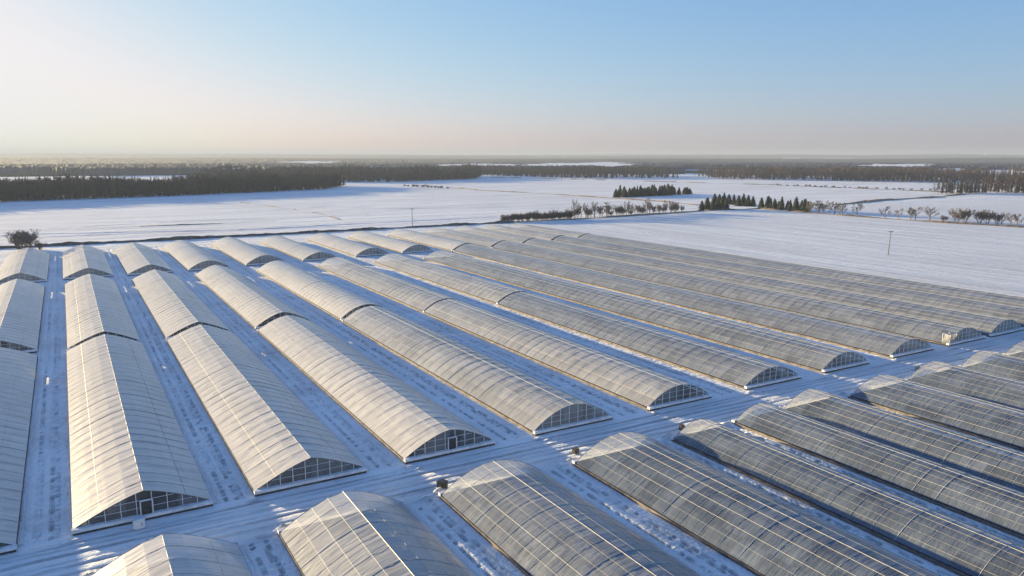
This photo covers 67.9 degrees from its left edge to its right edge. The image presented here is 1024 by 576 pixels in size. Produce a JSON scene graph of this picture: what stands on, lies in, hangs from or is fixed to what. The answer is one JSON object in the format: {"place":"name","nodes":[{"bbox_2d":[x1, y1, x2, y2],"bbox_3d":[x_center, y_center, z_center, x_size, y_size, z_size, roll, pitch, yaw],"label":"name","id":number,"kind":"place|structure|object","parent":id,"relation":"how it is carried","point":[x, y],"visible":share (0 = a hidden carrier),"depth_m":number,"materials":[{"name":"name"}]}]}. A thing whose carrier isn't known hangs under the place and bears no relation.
{"place":"outdoors","nodes":[
{"label":"outdoors","id":0,"kind":"place"},
{"bbox_2d":[0,218,263,229],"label":"field track","id":1,"kind":"structure","parent":0,"point":[158,222],"depth_m":463.50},
{"bbox_2d":[53,226,335,236],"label":"field track","id":2,"kind":"structure","parent":0,"point":[183,231],"depth_m":407.45,"materials":[{"name":"snow"}]},
{"bbox_2d":[140,220,275,226],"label":"verge","id":3,"kind":"structure","parent":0,"point":[194,224],"depth_m":448.45,"materials":[{"name":"snow"}]},
{"bbox_2d":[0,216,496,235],"bbox_3d":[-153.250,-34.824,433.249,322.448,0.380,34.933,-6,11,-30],"label":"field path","id":4,"kind":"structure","parent":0,"point":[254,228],"depth_m":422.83,"materials":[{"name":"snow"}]},
{"bbox_2d":[0,220,513,248],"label":"earth bank","id":5,"kind":"structure","parent":0,"point":[69,243],"depth_m":380.93,"materials":[{"name":"snow"}]},
{"bbox_2d":[211,204,359,213],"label":"field track","id":6,"kind":"structure","parent":0,"point":[291,208],"depth_m":581.87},
{"bbox_2d":[240,202,339,219],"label":"verge","id":7,"kind":"structure","parent":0,"point":[298,210],"depth_m":544.15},
{"bbox_2d":[275,206,509,209],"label":"field track","id":8,"kind":"structure","parent":0,"point":[389,208],"depth_m":597.78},
{"bbox_2d":[0,170,1023,575],"bbox_3d":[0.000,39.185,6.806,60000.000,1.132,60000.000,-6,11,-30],"label":"ground","id":9,"kind":"structure","parent":0,"point":[982,258],"depth_m":172.93,"materials":[{"name":"snow"}]},
{"bbox_2d":[3,229,24,248],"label":"bushy tree","id":10,"kind":"object","parent":9,"relation":"on","point":[14,236],"visible":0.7,"depth_m":329.90,"materials":[{"name":"brown plant"}]},
{"bbox_2d":[0,347,37,554],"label":"greenhouse","id":11,"kind":"object","parent":9,"relation":"on","point":[18,368],"visible":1,"depth_m":108.16,"materials":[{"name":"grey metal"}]},
{"bbox_2d":[0,278,44,352],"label":"greenhouse","id":12,"kind":"object","parent":9,"relation":"on","point":[21,304],"visible":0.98,"depth_m":184.10,"materials":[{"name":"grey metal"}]},
{"bbox_2d":[0,248,49,284],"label":"greenhouse","id":13,"kind":"object","parent":9,"relation":"on","point":[30,264],"visible":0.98,"depth_m":264.31,"materials":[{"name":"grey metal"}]},
{"bbox_2d":[14,228,41,247],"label":"bushy tree","id":14,"kind":"object","parent":9,"relation":"on","point":[28,240],"visible":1,"depth_m":329.31,"materials":[{"name":"brown plant"}]},
{"bbox_2d":[32,242,46,249],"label":"bushy tree","id":15,"kind":"object","parent":9,"relation":"on","point":[39,245],"visible":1,"depth_m":329.00,"materials":[{"name":"brown plant"}]},
{"bbox_2d":[62,245,113,279],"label":"greenhouse","id":16,"kind":"object","parent":9,"relation":"on","point":[80,260],"visible":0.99,"depth_m":272.19,"materials":[{"name":"white plastic"}]},
{"bbox_2d":[65,274,141,349],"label":"greenhouse","id":17,"kind":"object","parent":9,"relation":"on","point":[95,305],"visible":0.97,"depth_m":187.72,"materials":[{"name":"white plastic"}]},
{"bbox_2d":[131,516,144,530],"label":"utility box","id":18,"kind":"object","parent":9,"relation":"on","point":[138,522],"visible":1,"depth_m":82.58,"materials":[{"name":"white paint"}]},
{"bbox_2d":[66,334,213,535],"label":"greenhouse","id":19,"kind":"object","parent":9,"relation":"on","point":[131,456],"visible":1,"depth_m":101.32,"materials":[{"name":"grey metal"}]},
{"bbox_2d":[141,500,151,514],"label":"door","id":20,"kind":"structure","parent":19,"relation":"in","point":[146,505],"depth_m":84.63,"materials":[{"name":"metal"}]},
{"bbox_2d":[113,242,173,275],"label":"greenhouse","id":21,"kind":"object","parent":9,"relation":"on","point":[135,258],"visible":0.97,"depth_m":281.48,"materials":[{"name":"white plastic"}]},
{"bbox_2d":[90,533,250,575],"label":"greenhouse","id":22,"kind":"object","parent":9,"relation":"on","point":[171,554],"visible":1,"depth_m":71.81,"materials":[{"name":"white plastic"}]},
{"bbox_2d":[0,170,346,201],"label":"wood","id":23,"kind":"object","parent":9,"relation":"on","point":[67,187],"visible":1,"depth_m":768.18,"materials":[{"name":"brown plant"}]},
{"bbox_2d":[132,269,230,338],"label":"greenhouse","id":24,"kind":"object","parent":9,"relation":"on","point":[175,305],"visible":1,"depth_m":197.07,"materials":[{"name":"white plastic"}]},
{"bbox_2d":[162,240,230,270],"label":"greenhouse","id":25,"kind":"object","parent":9,"relation":"on","point":[188,256],"visible":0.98,"depth_m":291.08,"materials":[{"name":"white plastic"}]},
{"bbox_2d":[211,237,285,265],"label":"greenhouse","id":26,"kind":"object","parent":9,"relation":"on","point":[242,252],"visible":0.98,"depth_m":301.96,"materials":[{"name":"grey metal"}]},
{"bbox_2d":[195,265,311,329],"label":"greenhouse","id":27,"kind":"object","parent":9,"relation":"on","point":[254,306],"visible":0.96,"depth_m":206.26,"materials":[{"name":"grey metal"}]},
{"bbox_2d":[166,324,367,496],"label":"greenhouse","id":28,"kind":"object","parent":9,"relation":"on","point":[276,434],"visible":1,"depth_m":111.39,"materials":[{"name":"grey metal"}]},
{"bbox_2d":[260,235,336,260],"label":"greenhouse","id":29,"kind":"object","parent":9,"relation":"on","point":[295,249],"visible":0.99,"depth_m":314.62,"materials":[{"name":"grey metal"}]},
{"bbox_2d":[256,260,389,320],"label":"greenhouse","id":30,"kind":"object","parent":9,"relation":"on","point":[336,301],"visible":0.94,"depth_m":216.49,"materials":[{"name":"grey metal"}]},
{"bbox_2d":[188,163,481,181],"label":"wood","id":31,"kind":"object","parent":9,"relation":"on","point":[397,174],"visible":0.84,"depth_m":1251.52,"materials":[{"name":"brown plant"}]},
{"bbox_2d":[306,233,389,256],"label":"greenhouse","id":32,"kind":"object","parent":9,"relation":"on","point":[348,247],"visible":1,"depth_m":326.01,"materials":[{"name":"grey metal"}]},
{"bbox_2d":[277,490,474,575],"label":"greenhouse","id":33,"kind":"object","parent":9,"relation":"on","point":[371,534],"visible":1,"depth_m":75.37,"materials":[{"name":"beige paint"}]},
{"bbox_2d":[257,315,495,463],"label":"greenhouse","id":34,"kind":"object","parent":9,"relation":"on","point":[403,421],"visible":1,"depth_m":121.15,"materials":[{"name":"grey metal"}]},
{"bbox_2d":[449,437,455,449],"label":"door","id":35,"kind":"structure","parent":34,"relation":"in","point":[452,442],"depth_m":103.43,"materials":[{"name":"metal"}]},
{"bbox_2d":[317,257,459,312],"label":"greenhouse","id":36,"kind":"object","parent":9,"relation":"on","point":[414,296],"visible":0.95,"depth_m":228.32,"materials":[{"name":"beige paint"}]},
{"bbox_2d":[347,231,432,253],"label":"greenhouse","id":37,"kind":"object","parent":9,"relation":"on","point":[390,243],"visible":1,"depth_m":336.77,"materials":[{"name":"white plastic"}]},
{"bbox_2d":[387,229,479,251],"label":"greenhouse","id":38,"kind":"object","parent":9,"relation":"on","point":[447,244],"visible":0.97,"depth_m":347.67,"materials":[{"name":"white plastic"}]},
{"bbox_2d":[436,479,447,488],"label":"heater unit","id":39,"kind":"object","parent":9,"relation":"on","point":[442,483],"visible":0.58,"depth_m":91.90,"materials":[{"name":"grey metal"}]},
{"bbox_2d":[374,254,537,304],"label":"greenhouse","id":40,"kind":"object","parent":9,"relation":"on","point":[486,290],"visible":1,"depth_m":237.09,"materials":[{"name":"beige paint"}]},
{"bbox_2d":[423,227,513,247],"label":"greenhouse","id":41,"kind":"object","parent":9,"relation":"on","point":[481,240],"visible":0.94,"depth_m":361.32,"materials":[{"name":"beige paint"}]},
{"bbox_2d":[342,306,613,435],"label":"greenhouse","id":42,"kind":"object","parent":9,"relation":"on","point":[530,404],"visible":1,"depth_m":132.65,"materials":[{"name":"beige paint"}]},
{"bbox_2d":[454,226,546,244],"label":"greenhouse","id":43,"kind":"object","parent":9,"relation":"on","point":[499,235],"visible":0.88,"depth_m":367.77,"materials":[{"name":"beige paint"}]},
{"bbox_2d":[482,224,571,240],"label":"greenhouse","id":44,"kind":"object","parent":9,"relation":"on","point":[525,232],"visible":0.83,"depth_m":379.15,"materials":[{"name":"beige paint"}]},
{"bbox_2d":[509,223,598,238],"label":"greenhouse","id":45,"kind":"object","parent":9,"relation":"on","point":[553,230],"visible":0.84,"depth_m":388.08,"materials":[{"name":"beige paint"}]},
{"bbox_2d":[423,299,712,410],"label":"greenhouse","id":46,"kind":"object","parent":9,"relation":"on","point":[642,387],"visible":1,"depth_m":144.12,"materials":[{"name":"beige paint"}]},
{"bbox_2d":[438,459,701,575],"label":"greenhouse","id":47,"kind":"object","parent":9,"relation":"on","point":[535,521],"visible":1,"depth_m":81.13,"materials":[{"name":"beige paint"}]},
{"bbox_2d":[572,198,578,217],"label":"hedge tree","id":48,"kind":"object","parent":9,"relation":"on","point":[574,204],"visible":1,"depth_m":491.02,"materials":[{"name":"brown plant"}]},
{"bbox_2d":[572,447,578,454],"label":"heater unit","id":49,"kind":"object","parent":9,"relation":"on","point":[575,450],"visible":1,"depth_m":103.53,"materials":[{"name":"grey metal"}]},
{"bbox_2d":[481,164,677,178],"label":"wood","id":50,"kind":"object","parent":9,"relation":"on","point":[577,172],"visible":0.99,"depth_m":1448.84,"materials":[{"name":"brown plant"}]},
{"bbox_2d":[590,202,598,214],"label":"hedge tree","id":51,"kind":"object","parent":9,"relation":"on","point":[594,205],"visible":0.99,"depth_m":499.28,"materials":[{"name":"brown plant"}]},
{"bbox_2d":[597,205,602,216],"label":"hedge tree","id":52,"kind":"object","parent":9,"relation":"on","point":[600,212],"visible":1,"depth_m":502.53,"materials":[{"name":"brown plant"}]},
{"bbox_2d":[613,189,618,197],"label":"conifer","id":53,"kind":"object","parent":9,"relation":"on","point":[615,194],"visible":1,"depth_m":742.22,"materials":[{"name":"green plant"}]},
{"bbox_2d":[423,251,869,372],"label":"greenhouse","id":54,"kind":"object","parent":9,"relation":"on","point":[832,359],"visible":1,"depth_m":184.44,"materials":[{"name":"beige paint"}]},
{"bbox_2d":[496,292,801,389],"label":"greenhouse","id":55,"kind":"object","parent":9,"relation":"on","point":[730,368],"visible":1,"depth_m":160.36,"materials":[{"name":"beige paint"}]},
{"bbox_2d":[453,244,934,358],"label":"greenhouse","id":56,"kind":"object","parent":9,"relation":"on","point":[858,338],"visible":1,"depth_m":198.76,"materials":[{"name":"beige paint"}]},
{"bbox_2d":[698,201,705,209],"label":"conifer","id":57,"kind":"object","parent":9,"relation":"on","point":[702,206],"visible":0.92,"depth_m":565.51,"materials":[{"name":"green plant"}]},
{"bbox_2d":[704,197,710,209],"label":"conifer","id":58,"kind":"object","parent":9,"relation":"on","point":[707,202],"visible":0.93,"depth_m":573.41,"materials":[{"name":"green plant"}]},
{"bbox_2d":[709,198,715,209],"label":"conifer","id":59,"kind":"object","parent":9,"relation":"on","point":[712,206],"visible":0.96,"depth_m":569.63,"materials":[{"name":"green plant"}]},
{"bbox_2d":[715,199,721,208],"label":"conifer","id":60,"kind":"object","parent":9,"relation":"on","point":[718,204],"visible":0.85,"depth_m":573.57,"materials":[{"name":"green plant"}]},
{"bbox_2d":[720,196,724,207],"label":"conifer","id":61,"kind":"object","parent":9,"relation":"on","point":[722,200],"visible":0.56,"depth_m":581.85,"materials":[{"name":"green plant"}]},
{"bbox_2d":[722,198,729,208],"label":"conifer","id":62,"kind":"object","parent":9,"relation":"on","point":[726,205],"visible":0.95,"depth_m":573.98,"materials":[{"name":"green plant"}]},
{"bbox_2d":[731,194,735,204],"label":"conifer","id":63,"kind":"object","parent":9,"relation":"on","point":[733,201],"visible":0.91,"depth_m":630.68,"materials":[{"name":"green plant"}]},
{"bbox_2d":[491,240,985,345],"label":"greenhouse","id":64,"kind":"object","parent":9,"relation":"on","point":[926,333],"visible":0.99,"depth_m":208.84,"materials":[{"name":"beige paint"}]},
{"bbox_2d":[735,195,741,205],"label":"conifer","id":65,"kind":"object","parent":9,"relation":"on","point":[738,202],"visible":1,"depth_m":615.22,"materials":[{"name":"green plant"}]},
{"bbox_2d":[741,194,745,205],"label":"conifer","id":66,"kind":"object","parent":9,"relation":"on","point":[743,198],"visible":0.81,"depth_m":619.91,"materials":[{"name":"green plant"}]},
{"bbox_2d":[744,195,751,206],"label":"conifer","id":67,"kind":"object","parent":9,"relation":"on","point":[747,203],"visible":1,"depth_m":610.42,"materials":[{"name":"green plant"}]},
{"bbox_2d":[750,196,755,206],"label":"conifer","id":68,"kind":"object","parent":9,"relation":"on","point":[753,204],"visible":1,"depth_m":610.45,"materials":[{"name":"green plant"}]},
{"bbox_2d":[572,432,940,575],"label":"greenhouse","id":69,"kind":"object","parent":9,"relation":"on","point":[751,529],"visible":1,"depth_m":84.29,"materials":[{"name":"beige paint"}]},
{"bbox_2d":[758,197,764,207],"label":"conifer","id":70,"kind":"object","parent":9,"relation":"on","point":[761,203],"visible":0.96,"depth_m":591.32,"materials":[{"name":"green plant"}]},
{"bbox_2d":[764,196,768,207],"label":"conifer","id":71,"kind":"object","parent":9,"relation":"on","point":[766,203],"visible":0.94,"depth_m":586.50,"materials":[{"name":"green plant"}]},
{"bbox_2d":[526,238,1023,336],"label":"greenhouse","id":72,"kind":"object","parent":9,"relation":"on","point":[988,328],"visible":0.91,"depth_m":219.70,"materials":[{"name":"beige paint"}]},
{"bbox_2d":[777,196,784,209],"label":"conifer","id":73,"kind":"object","parent":9,"relation":"on","point":[781,205],"visible":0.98,"depth_m":572.04,"materials":[{"name":"green plant"}]},
{"bbox_2d":[552,235,1023,326],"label":"greenhouse","id":74,"kind":"object","parent":9,"relation":"on","point":[793,276],"visible":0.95,"depth_m":235.89,"materials":[{"name":"beige paint"}]},
{"bbox_2d":[787,199,791,210],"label":"conifer","id":75,"kind":"object","parent":9,"relation":"on","point":[789,207],"visible":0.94,"depth_m":564.64,"materials":[{"name":"green plant"}]},
{"bbox_2d":[791,196,799,209],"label":"conifer","id":76,"kind":"object","parent":9,"relation":"on","point":[796,205],"visible":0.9,"depth_m":558.90,"materials":[{"name":"green plant"}]},
{"bbox_2d":[580,234,1023,313],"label":"greenhouse","id":77,"kind":"object","parent":9,"relation":"on","point":[961,293],"visible":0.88,"depth_m":252.75,"materials":[{"name":"beige paint"}]},
{"bbox_2d":[801,199,805,210],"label":"conifer","id":78,"kind":"object","parent":9,"relation":"on","point":[803,205],"visible":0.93,"depth_m":551.92,"materials":[{"name":"green plant"}]},
{"bbox_2d":[825,201,835,213],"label":"bare tree","id":79,"kind":"object","parent":9,"relation":"on","point":[827,206],"visible":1,"depth_m":531.19,"materials":[{"name":"brown plant"}]},
{"bbox_2d":[670,418,1023,575],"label":"greenhouse","id":80,"kind":"object","parent":9,"relation":"on","point":[949,545],"visible":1,"depth_m":87.36,"materials":[{"name":"beige paint"}]},
{"bbox_2d":[852,203,864,214],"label":"bare tree","id":81,"kind":"object","parent":9,"relation":"on","point":[859,207],"visible":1,"depth_m":519.88,"materials":[{"name":"brown plant"}]},
{"bbox_2d":[694,164,1023,182],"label":"wood","id":82,"kind":"object","parent":9,"relation":"on","point":[886,174],"visible":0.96,"depth_m":1246.77,"materials":[{"name":"plant"}]},
{"bbox_2d":[732,403,1023,539],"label":"greenhouse","id":83,"kind":"object","parent":9,"relation":"on","point":[993,507],"visible":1,"depth_m":97.64,"materials":[{"name":"beige paint"}]},
{"bbox_2d":[879,206,891,218],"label":"bare tree","id":84,"kind":"object","parent":9,"relation":"on","point":[887,208],"visible":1,"depth_m":490.48,"materials":[{"name":"brown plant"}]},
{"bbox_2d":[782,389,1023,497],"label":"greenhouse","id":85,"kind":"object","parent":9,"relation":"on","point":[987,464],"visible":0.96,"depth_m":107.56,"materials":[{"name":"beige paint"}]},
{"bbox_2d":[910,207,922,219],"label":"bare tree","id":86,"kind":"object","parent":9,"relation":"on","point":[915,213],"visible":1,"depth_m":480.98,"materials":[{"name":"brown plant"}]},
{"bbox_2d":[924,206,939,219],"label":"bare tree","id":87,"kind":"object","parent":9,"relation":"on","point":[929,209],"visible":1,"depth_m":478.06,"materials":[{"name":"brown plant"}]},
{"bbox_2d":[847,374,1023,451],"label":"greenhouse","id":88,"kind":"object","parent":9,"relation":"on","point":[990,424],"visible":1,"depth_m":120.19,"materials":[{"name":"beige paint"}]},
{"bbox_2d":[942,332,956,342],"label":"porch","id":89,"kind":"object","parent":9,"relation":"on","point":[953,336],"visible":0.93,"depth_m":163.50,"materials":[{"name":"white paint"}]},
{"bbox_2d":[948,208,966,221],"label":"bushy tree","id":90,"kind":"object","parent":9,"relation":"on","point":[953,213],"visible":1,"depth_m":461.19,"materials":[{"name":"brown plant"}]},
{"bbox_2d":[933,177,986,193],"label":"wood","id":91,"kind":"object","parent":9,"relation":"on","point":[950,188],"visible":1,"depth_m":821.16,"materials":[{"name":"brown plant"}]},
{"bbox_2d":[905,361,1023,409],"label":"greenhouse","id":92,"kind":"object","parent":9,"relation":"on","point":[986,389],"visible":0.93,"depth_m":133.44,"materials":[{"name":"beige paint"}]},
{"bbox_2d":[958,207,974,221],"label":"bushy tree","id":93,"kind":"object","parent":9,"relation":"on","point":[968,213],"visible":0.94,"depth_m":460.76,"materials":[{"name":"brown plant"}]},
{"bbox_2d":[972,209,988,223],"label":"bushy tree","id":94,"kind":"object","parent":9,"relation":"on","point":[978,215],"visible":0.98,"depth_m":454.06,"materials":[{"name":"brown plant"}]},
{"bbox_2d":[979,209,995,223],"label":"bushy tree","id":95,"kind":"object","parent":9,"relation":"on","point":[988,216],"visible":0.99,"depth_m":451.62,"materials":[{"name":"brown plant"}]},
{"bbox_2d":[956,350,1023,386],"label":"greenhouse","id":96,"kind":"object","parent":9,"relation":"on","point":[997,366],"visible":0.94,"depth_m":144.78,"materials":[{"name":"beige paint"}]},
{"bbox_2d":[991,214,1004,223],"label":"bushy tree","id":97,"kind":"object","parent":9,"relation":"on","point":[998,217],"visible":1,"depth_m":449.33,"materials":[{"name":"brown plant"}]},
{"bbox_2d":[976,173,1023,193],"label":"wood","id":98,"kind":"object","parent":9,"relation":"on","point":[1009,183],"visible":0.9,"depth_m":840.51,"materials":[{"name":"plant"}]},
{"bbox_2d":[1006,213,1018,224],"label":"bare tree","id":99,"kind":"object","parent":9,"relation":"on","point":[1007,218],"visible":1,"depth_m":442.77,"materials":[{"name":"brown plant"}]},
{"bbox_2d":[1005,341,1023,363],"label":"greenhouse","id":100,"kind":"object","parent":9,"relation":"on","point":[1019,354],"visible":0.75,"depth_m":153.65,"materials":[{"name":"beige paint"}]},
{"bbox_2d":[1011,214,1023,224],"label":"bare tree","id":101,"kind":"object","parent":9,"relation":"on","point":[1015,216],"visible":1,"depth_m":439.48,"materials":[{"name":"brown plant"}]},
{"bbox_2d":[0,153,1023,176],"bbox_3d":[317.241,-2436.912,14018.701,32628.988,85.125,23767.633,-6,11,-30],"label":"hills","id":102,"kind":"structure","parent":0,"point":[71,164],"depth_m":3331.40,"materials":[{"name":"plant"}]},
{"bbox_2d":[0,0,1023,154],"label":"sky","id":103,"kind":"structure","parent":0,"point":[402,77],"materials":[{"name":"blue"}]},
{"bbox_2d":[449,187,697,204],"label":"verge","id":104,"kind":"structure","parent":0,"point":[581,196],"depth_m":753.38,"materials":[{"name":"snow"}]},
{"bbox_2d":[513,209,721,221],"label":"verge","id":105,"kind":"structure","parent":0,"point":[622,215],"depth_m":511.54,"materials":[{"name":"snow"}]},
{"bbox_2d":[496,177,939,191],"bbox_3d":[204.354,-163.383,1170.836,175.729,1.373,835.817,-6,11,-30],"label":"verge","id":106,"kind":"structure","parent":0,"point":[725,183],"depth_m":1077.68,"materials":[{"name":"snow"}]},
{"bbox_2d":[720,208,1023,227],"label":"verge","id":107,"kind":"structure","parent":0,"point":[1018,226],"depth_m":487.85,"materials":[{"name":"snow"}]},
{"bbox_2d":[840,193,965,204],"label":"verge","id":108,"kind":"structure","parent":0,"point":[874,200],"depth_m":704.37,"materials":[{"name":"snow"}]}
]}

